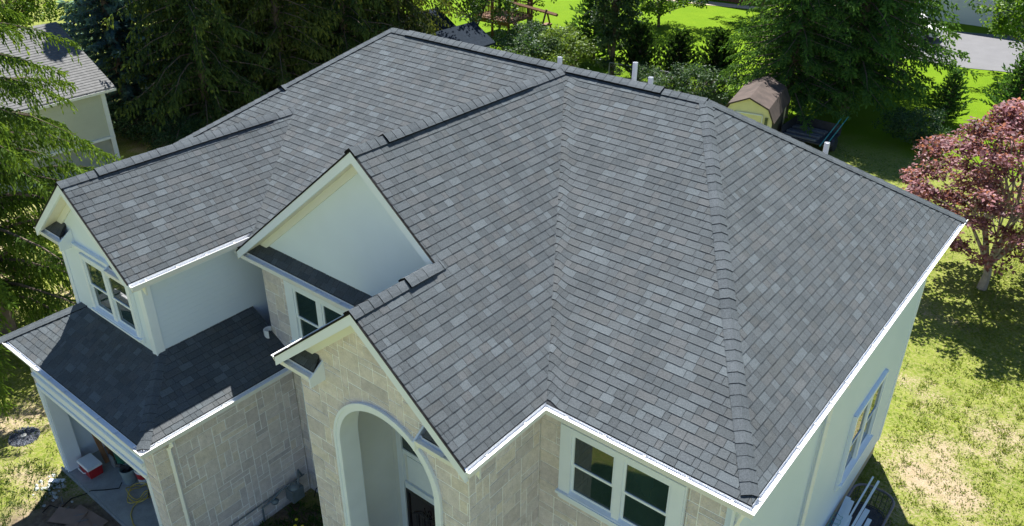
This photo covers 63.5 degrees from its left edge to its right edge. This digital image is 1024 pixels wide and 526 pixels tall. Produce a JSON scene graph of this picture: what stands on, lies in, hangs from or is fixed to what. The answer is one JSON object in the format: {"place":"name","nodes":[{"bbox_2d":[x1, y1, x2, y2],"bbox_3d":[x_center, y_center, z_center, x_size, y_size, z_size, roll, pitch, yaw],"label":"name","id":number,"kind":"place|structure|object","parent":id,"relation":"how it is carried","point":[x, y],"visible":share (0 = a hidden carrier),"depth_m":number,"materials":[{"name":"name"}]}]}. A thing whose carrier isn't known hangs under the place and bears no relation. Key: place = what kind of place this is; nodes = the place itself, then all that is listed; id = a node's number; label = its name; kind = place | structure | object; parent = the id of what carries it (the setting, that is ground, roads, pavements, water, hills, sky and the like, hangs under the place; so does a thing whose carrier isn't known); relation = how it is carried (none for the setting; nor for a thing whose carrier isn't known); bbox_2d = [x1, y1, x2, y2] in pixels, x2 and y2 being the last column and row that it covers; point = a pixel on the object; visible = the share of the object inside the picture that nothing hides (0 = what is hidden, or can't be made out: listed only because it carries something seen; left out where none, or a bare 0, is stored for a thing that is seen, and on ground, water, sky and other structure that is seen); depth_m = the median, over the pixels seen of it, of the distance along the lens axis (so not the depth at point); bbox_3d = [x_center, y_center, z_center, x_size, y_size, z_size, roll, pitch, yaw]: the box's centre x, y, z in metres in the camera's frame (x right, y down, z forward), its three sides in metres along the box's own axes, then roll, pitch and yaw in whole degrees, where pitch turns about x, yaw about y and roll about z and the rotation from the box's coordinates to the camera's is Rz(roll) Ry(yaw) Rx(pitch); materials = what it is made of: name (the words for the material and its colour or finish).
{"place":"outdoors","nodes":[
{"label":"outdoors","id":0,"kind":"place"},
{"bbox_2d":[0,22,119,192],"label":"neighbouring house","id":1,"kind":"structure","parent":0,"point":[90,119],"depth_m":33.74,"materials":[{"name":"beige"}]},
{"bbox_2d":[65,516,90,525],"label":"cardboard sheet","id":2,"kind":"object","parent":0,"point":[84,523],"visible":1,"depth_m":17.85,"materials":[{"name":"brown cardboard"}]},
{"bbox_2d":[48,507,87,525],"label":"cardboard sheet","id":3,"kind":"object","parent":2,"relation":"on","point":[62,515],"visible":1,"depth_m":18.01,"materials":[{"name":"cardboard"}]},
{"bbox_2d":[134,470,146,483],"bbox_3d":[-8.400,4.797,18.858,0.351,0.380,0.349,22,36,33],"label":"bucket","id":4,"kind":"object","parent":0,"point":[140,478],"visible":0.28,"depth_m":18.74,"materials":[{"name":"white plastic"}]},
{"bbox_2d":[0,0,1023,525],"bbox_3d":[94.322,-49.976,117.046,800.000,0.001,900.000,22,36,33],"label":"ground","id":5,"kind":"structure","parent":0,"point":[862,136],"depth_m":22.75,"materials":[{"name":"green plant"}]},
{"bbox_2d":[8,426,40,446],"bbox_3d":[-11.993,4.241,20.321,0.720,0.068,0.744,-5,30,-9],"label":"drain well","id":6,"kind":"object","parent":5,"relation":"on","point":[21,437],"visible":1,"depth_m":20.28,"materials":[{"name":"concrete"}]},
{"bbox_2d":[0,0,64,28],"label":"broadleaf tree","id":7,"kind":"object","parent":5,"relation":"on","point":[25,7],"visible":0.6,"depth_m":45.94,"materials":[{"name":"green plant"}]},
{"bbox_2d":[48,479,64,482],"bbox_3d":[-10.453,4.994,18.997,0.339,0.040,0.106,-3,30,-6],"label":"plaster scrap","id":8,"kind":"object","parent":5,"relation":"on","point":[55,480],"visible":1,"depth_m":18.97,"materials":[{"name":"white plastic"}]},
{"bbox_2d":[0,0,122,421],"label":"spruce tree","id":9,"kind":"object","parent":5,"relation":"on","point":[16,239],"visible":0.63,"depth_m":22.15,"materials":[{"name":"green plant"}]},
{"bbox_2d":[42,482,121,512],"bbox_3d":[-9.607,5.198,18.512,1.671,0.201,0.266,-13,32,-23],"label":"cable","id":10,"kind":"object","parent":5,"relation":"on","point":[83,494],"visible":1,"depth_m":18.63,"materials":[{"name":"black rubber"}]},
{"bbox_2d":[75,505,107,525],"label":"cardboard sheet","id":11,"kind":"object","parent":5,"relation":"on","point":[94,518],"visible":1,"depth_m":18.01,"materials":[{"name":"cardboard"}]},
{"bbox_2d":[61,0,157,45],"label":"broadleaf tree","id":12,"kind":"object","parent":5,"relation":"on","point":[76,17],"visible":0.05,"depth_m":45.72,"materials":[{"name":"green plant"}]},
{"bbox_2d":[55,0,198,122],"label":"blue spruce","id":13,"kind":"object","parent":5,"relation":"on","point":[110,41],"visible":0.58,"depth_m":37.91,"materials":[{"name":"green plant"}]},
{"bbox_2d":[108,98,168,140],"bbox_3d":[-17.493,-6.540,37.272,3.542,2.094,3.091,-3,30,-6],"label":"bush","id":14,"kind":"object","parent":5,"relation":"on","point":[121,122],"visible":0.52,"depth_m":36.85,"materials":[{"name":"green plant"}]},
{"bbox_2d":[102,0,210,81],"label":"spruce tree","id":15,"kind":"object","parent":5,"relation":"on","point":[149,24],"depth_m":44.92,"materials":[{"name":"green plant"}]},
{"bbox_2d":[137,108,205,150],"bbox_3d":[-14.697,-5.781,36.220,3.099,1.833,2.705,25,38,36],"label":"bush","id":16,"kind":"object","parent":5,"relation":"on","point":[186,130],"visible":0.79,"depth_m":35.90,"materials":[{"name":"green plant"}]},
{"bbox_2d":[101,0,293,144],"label":"spruce tree","id":17,"kind":"object","parent":5,"relation":"on","point":[198,72],"visible":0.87,"depth_m":35.91,"materials":[{"name":"green plant"}]},
{"bbox_2d":[134,0,280,115],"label":"spruce tree","id":18,"kind":"object","parent":5,"relation":"on","point":[209,27],"visible":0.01,"depth_m":40.94,"materials":[{"name":"green plant"}]},
{"bbox_2d":[204,0,343,113],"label":"spruce tree","id":19,"kind":"object","parent":5,"relation":"on","point":[280,60],"visible":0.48,"depth_m":38.12,"materials":[{"name":"green plant"}]},
{"bbox_2d":[224,0,339,91],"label":"spruce tree","id":20,"kind":"object","parent":5,"relation":"on","point":[272,28],"visible":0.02,"depth_m":42.90,"materials":[{"name":"green plant"}]},
{"bbox_2d":[266,0,404,82],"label":"spruce tree","id":21,"kind":"object","parent":5,"relation":"on","point":[358,25],"visible":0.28,"depth_m":40.80,"materials":[{"name":"green plant"}]},
{"bbox_2d":[299,0,420,50],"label":"spruce tree","id":22,"kind":"object","parent":5,"relation":"on","point":[356,15],"visible":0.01,"depth_m":46.57,"materials":[{"name":"green plant"}]},
{"bbox_2d":[338,0,460,46],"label":"spruce tree","id":23,"kind":"object","parent":5,"relation":"on","point":[412,15],"visible":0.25,"depth_m":42.89,"materials":[{"name":"green plant"}]},
{"bbox_2d":[358,8,455,36],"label":"garden shed","id":24,"kind":"structure","parent":5,"relation":"on","point":[447,19],"depth_m":46.62,"materials":[{"name":"grey"}]},
{"bbox_2d":[430,21,494,47],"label":"garden shed","id":25,"kind":"structure","parent":5,"relation":"on","point":[473,32],"depth_m":43.99,"materials":[{"name":"grey"}]},
{"bbox_2d":[410,0,521,37],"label":"broadleaf tree","id":26,"kind":"object","parent":5,"relation":"on","point":[475,7],"visible":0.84,"depth_m":47.63,"materials":[{"name":"green plant"}]},
{"bbox_2d":[0,28,967,525],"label":"house","id":27,"kind":"structure","parent":5,"relation":"on","point":[436,280],"depth_m":14.26,"materials":[{"name":"grey"}]},
{"bbox_2d":[77,453,102,478],"bbox_3d":[-9.741,4.705,19.067,0.530,0.320,0.407,22,36,33],"label":"cooler","id":28,"kind":"object","parent":27,"relation":"on","point":[90,464],"visible":1,"depth_m":18.97,"materials":[{"name":"red plastic"}]},
{"bbox_2d":[92,434,109,462],"bbox_3d":[-9.694,3.900,19.140,0.494,1.650,0.125,21,35,32],"label":"board","id":29,"kind":"object","parent":27,"relation":"on","point":[101,450],"visible":0.36,"depth_m":19.30,"materials":[{"name":"brown wood"}]},
{"bbox_2d":[104,445,115,459],"bbox_3d":[-9.569,3.862,19.207,0.494,1.650,0.139,21,35,31],"label":"board","id":30,"kind":"object","parent":27,"relation":"on","point":[109,451],"visible":0.07,"depth_m":19.41,"materials":[{"name":"brown wood"}]},
{"bbox_2d":[78,252,145,343],"bbox_3d":[-7.826,0.688,16.116,1.840,1.400,0.120,22,36,33],"label":"window","id":31,"kind":"structure","parent":27,"relation":"in","point":[110,299],"depth_m":16.14,"materials":[{"name":"clear glass"}]},
{"bbox_2d":[108,454,116,467],"bbox_3d":[-9.303,4.084,19.266,0.157,1.208,0.697,-1,30,-2],"label":"spade","id":32,"kind":"object","parent":27,"relation":"on","point":[111,458],"visible":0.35,"depth_m":19.21,"materials":[{"name":"grey metal"}]},
{"bbox_2d":[113,452,125,463],"bbox_3d":[-8.871,4.320,19.137,0.770,0.930,0.766,22,36,33],"label":"waste barrel","id":33,"kind":"object","parent":27,"relation":"on","point":[119,460],"visible":0.04,"depth_m":18.91,"materials":[{"name":"green plastic"}]},
{"bbox_2d":[119,463,136,484],"bbox_3d":[-8.725,4.806,18.838,0.361,0.380,0.360,22,36,33],"label":"bucket","id":34,"kind":"object","parent":27,"relation":"on","point":[129,478],"visible":0.68,"depth_m":18.76,"materials":[{"name":"grey plastic"}]},
{"bbox_2d":[115,464,130,471],"bbox_3d":[-8.801,4.686,18.722,0.291,0.424,0.159,-12,32,-21],"label":"mixing tool","id":35,"kind":"object","parent":34,"relation":"in","point":[123,467],"visible":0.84,"depth_m":18.62,"materials":[{"name":"metal"}]},
{"bbox_2d":[125,482,150,525],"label":"hose","id":36,"kind":"object","parent":27,"relation":"on","point":[144,484],"visible":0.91,"depth_m":18.37,"materials":[{"name":"rubber"}]},
{"bbox_2d":[231,469,304,525],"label":"gas meter","id":37,"kind":"object","parent":27,"relation":"attached to","point":[294,491],"visible":1,"depth_m":17.99,"materials":[{"name":"grey metal"}]},
{"bbox_2d":[301,381,309,436],"bbox_3d":[-3.791,3.305,17.055,1.390,1.500,0.050,22,36,33],"label":"window","id":38,"kind":"structure","parent":27,"relation":"in","point":[301,381],"depth_m":17.39,"materials":[{"name":"glass"}]},
{"bbox_2d":[283,280,344,342],"bbox_3d":[-3.602,1.320,15.714,2.060,1.580,0.120,22,36,33],"label":"window","id":39,"kind":"structure","parent":27,"relation":"in","point":[307,312],"depth_m":15.82,"materials":[{"name":"white glass"}]},
{"bbox_2d":[406,488,434,525],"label":"front door","id":40,"kind":"structure","parent":27,"relation":"in","point":[421,512],"depth_m":15.60,"materials":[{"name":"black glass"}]},
{"bbox_2d":[555,422,688,525],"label":"window","id":41,"kind":"structure","parent":27,"relation":"in","point":[614,488],"depth_m":12.14,"materials":[{"name":"clear glass"}]},
{"bbox_2d":[834,368,889,490],"bbox_3d":[7.163,3.405,16.869,0.120,1.920,1.980,22,36,33],"label":"window","id":42,"kind":"structure","parent":27,"relation":"in","point":[860,435],"depth_m":16.81,"materials":[{"name":"clear glass"}]},
{"bbox_2d":[475,0,557,43],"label":"playset","id":43,"kind":"object","parent":5,"relation":"on","point":[529,13],"visible":0.51,"depth_m":53.10,"materials":[{"name":"brown wood"}]},
{"bbox_2d":[489,19,562,62],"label":"bush","id":44,"kind":"object","parent":5,"relation":"on","point":[534,48],"visible":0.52,"depth_m":45.47,"materials":[{"name":"green plant"}]},
{"bbox_2d":[493,14,559,53],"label":"bush","id":45,"kind":"object","parent":5,"relation":"on","point":[517,30],"visible":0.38,"depth_m":48.17,"materials":[{"name":"green plant"}]},
{"bbox_2d":[523,0,556,23],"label":"broadleaf tree","id":46,"kind":"object","parent":5,"relation":"on","point":[536,2],"visible":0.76,"depth_m":55.00,"materials":[{"name":"green plant"}]},
{"bbox_2d":[531,24,604,69],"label":"bush","id":47,"kind":"object","parent":5,"relation":"on","point":[583,52],"visible":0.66,"depth_m":45.03,"materials":[{"name":"green plant"}]},
{"bbox_2d":[540,22,595,66],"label":"bush","id":48,"kind":"object","parent":5,"relation":"on","point":[567,29],"visible":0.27,"depth_m":47.21,"materials":[{"name":"green plant"}]},
{"bbox_2d":[561,0,623,60],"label":"young fir","id":49,"kind":"object","parent":5,"relation":"on","point":[587,31],"visible":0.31,"depth_m":47.93,"materials":[{"name":"green plant"}]},
{"bbox_2d":[587,0,645,76],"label":"columnar tree","id":50,"kind":"object","parent":5,"relation":"on","point":[611,27],"visible":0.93,"depth_m":43.99,"materials":[{"name":"green plant"}]},
{"bbox_2d":[613,19,667,78],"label":"evergreen","id":51,"kind":"object","parent":5,"relation":"on","point":[643,37],"visible":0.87,"depth_m":44.16,"materials":[{"name":"green plant"}]},
{"bbox_2d":[621,61,676,89],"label":"bush","id":52,"kind":"object","parent":5,"relation":"on","point":[656,74],"visible":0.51,"depth_m":42.73,"materials":[{"name":"green plant"}]},
{"bbox_2d":[634,0,708,26],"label":"broadleaf tree","id":53,"kind":"object","parent":5,"relation":"on","point":[649,7],"visible":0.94,"depth_m":54.79,"materials":[{"name":"green plant"}]},
{"bbox_2d":[608,62,741,103],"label":"fence","id":54,"kind":"object","parent":5,"relation":"on","point":[672,82],"visible":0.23,"depth_m":43.26,"materials":[{"name":"grey metal"}]},
{"bbox_2d":[650,26,704,87],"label":"evergreen","id":55,"kind":"object","parent":5,"relation":"on","point":[682,41],"visible":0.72,"depth_m":43.60,"materials":[{"name":"green plant"}]},
{"bbox_2d":[664,61,742,106],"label":"bush","id":56,"kind":"object","parent":5,"relation":"on","point":[707,75],"visible":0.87,"depth_m":41.57,"materials":[{"name":"green plant"}]},
{"bbox_2d":[686,25,744,92],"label":"evergreen","id":57,"kind":"object","parent":5,"relation":"on","point":[717,57],"visible":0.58,"depth_m":42.82,"materials":[{"name":"green plant"}]},
{"bbox_2d":[726,75,790,131],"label":"yellow shed","id":58,"kind":"structure","parent":5,"relation":"on","point":[765,100],"depth_m":35.71,"materials":[{"name":"beige paint"}]},
{"bbox_2d":[736,111,762,122],"bbox_3d":[10.119,-5.562,35.818,1.200,1.950,0.068,15,33,23],"label":"door","id":59,"kind":"structure","parent":58,"relation":"in","point":[757,117],"depth_m":35.29,"materials":[{"name":"beige paint"}]},
{"bbox_2d":[715,0,875,137],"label":"evergreen tree","id":60,"kind":"object","parent":5,"relation":"on","point":[786,57],"visible":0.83,"depth_m":38.03,"materials":[{"name":"green plant"}]},
{"bbox_2d":[780,115,847,151],"bbox_3d":[13.163,-5.768,36.946,2.422,1.316,3.109,22,36,33],"label":"utility trailer","id":61,"kind":"object","parent":5,"relation":"on","point":[823,132],"visible":0.81,"depth_m":37.28,"materials":[{"name":"metal"}]},
{"bbox_2d":[829,483,894,525],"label":"utility trailer","id":62,"kind":"object","parent":5,"relation":"on","point":[874,515],"visible":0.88,"depth_m":18.17,"materials":[{"name":"metal"}]},
{"bbox_2d":[832,496,850,525],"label":"trim board","id":63,"kind":"object","parent":62,"relation":"in","point":[843,506],"depth_m":17.58,"materials":[{"name":"white paint"}]},
{"bbox_2d":[838,500,853,525],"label":"trim board","id":64,"kind":"object","parent":62,"relation":"in","point":[848,508],"depth_m":17.52,"materials":[{"name":"white paint"}]},
{"bbox_2d":[841,515,851,525],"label":"trim board","id":65,"kind":"object","parent":62,"relation":"in","point":[844,521],"depth_m":17.30,"materials":[{"name":"white paint"}]},
{"bbox_2d":[843,476,873,525],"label":"trim board","id":66,"kind":"object","parent":62,"relation":"in","point":[859,500],"depth_m":17.50,"materials":[{"name":"white paint"}]},
{"bbox_2d":[855,508,869,525],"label":"trim board","id":67,"kind":"object","parent":62,"relation":"in","point":[863,516],"depth_m":17.38,"materials":[{"name":"white paint"}]},
{"bbox_2d":[851,481,879,525],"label":"trim board","id":68,"kind":"object","parent":62,"relation":"in","point":[865,503],"depth_m":17.46,"materials":[{"name":"white paint"}]},
{"bbox_2d":[864,518,871,525],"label":"trim board","id":69,"kind":"object","parent":62,"relation":"in","point":[868,522],"depth_m":17.30,"materials":[{"name":"white paint"}]},
{"bbox_2d":[744,0,979,83],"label":"evergreen tree","id":70,"kind":"object","parent":5,"relation":"on","point":[936,4],"visible":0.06,"depth_m":43.11,"materials":[{"name":"green plant"}]},
{"bbox_2d":[757,0,969,129],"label":"evergreen tree","id":71,"kind":"object","parent":5,"relation":"on","point":[883,30],"visible":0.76,"depth_m":37.90,"materials":[{"name":"green plant"}]},
{"bbox_2d":[871,106,953,146],"bbox_3d":[18.019,-6.252,37.124,3.542,2.094,3.091,12,31,19],"label":"bush","id":72,"kind":"object","parent":5,"relation":"on","point":[899,120],"visible":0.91,"depth_m":36.80,"materials":[{"name":"green plant"}]},
{"bbox_2d":[922,69,972,122],"bbox_3d":[20.990,-8.018,39.639,2.243,2.662,2.420,7,30,12],"label":"young fir","id":73,"kind":"object","parent":5,"relation":"on","point":[951,96],"visible":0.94,"depth_m":39.40,"materials":[{"name":"green plant"}]},
{"bbox_2d":[899,97,1023,290],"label":"red maple","id":74,"kind":"object","parent":5,"relation":"on","point":[989,195],"visible":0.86,"depth_m":24.50,"materials":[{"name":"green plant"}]},
{"bbox_2d":[964,0,1023,76],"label":"broadleaf tree","id":75,"kind":"object","parent":5,"relation":"on","point":[1004,22],"visible":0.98,"depth_m":44.70,"materials":[{"name":"green plant"}]},
{"bbox_2d":[979,50,1023,108],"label":"young fir","id":76,"kind":"object","parent":5,"relation":"on","point":[1014,90],"visible":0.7,"depth_m":39.53,"materials":[{"name":"green plant"}]},
{"bbox_2d":[673,0,760,9],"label":"road","id":77,"kind":"structure","parent":0,"point":[710,3],"depth_m":62.27,"materials":[{"name":"grey asphalt"}]},
{"bbox_2d":[721,0,753,4],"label":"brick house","id":78,"kind":"structure","parent":0,"point":[735,1],"depth_m":63.12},
{"bbox_2d":[889,31,1023,72],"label":"driveway","id":79,"kind":"structure","parent":0,"point":[990,52],"depth_m":51.63,"materials":[{"name":"concrete"}]},
{"bbox_2d":[898,13,945,40],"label":"parked car","id":80,"kind":"object","parent":79,"relation":"on","point":[929,35],"visible":0.09,"depth_m":53.34,"materials":[{"name":"white paint"}]},
{"bbox_2d":[912,0,1023,27],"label":"house","id":81,"kind":"structure","parent":0,"point":[967,14],"depth_m":57.23,"materials":[{"name":"grey"}]},
{"bbox_2d":[1006,2,1023,26],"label":"garage door","id":82,"kind":"structure","parent":81,"relation":"in","point":[1008,2],"depth_m":56.78,"materials":[{"name":"white"}]}
]}

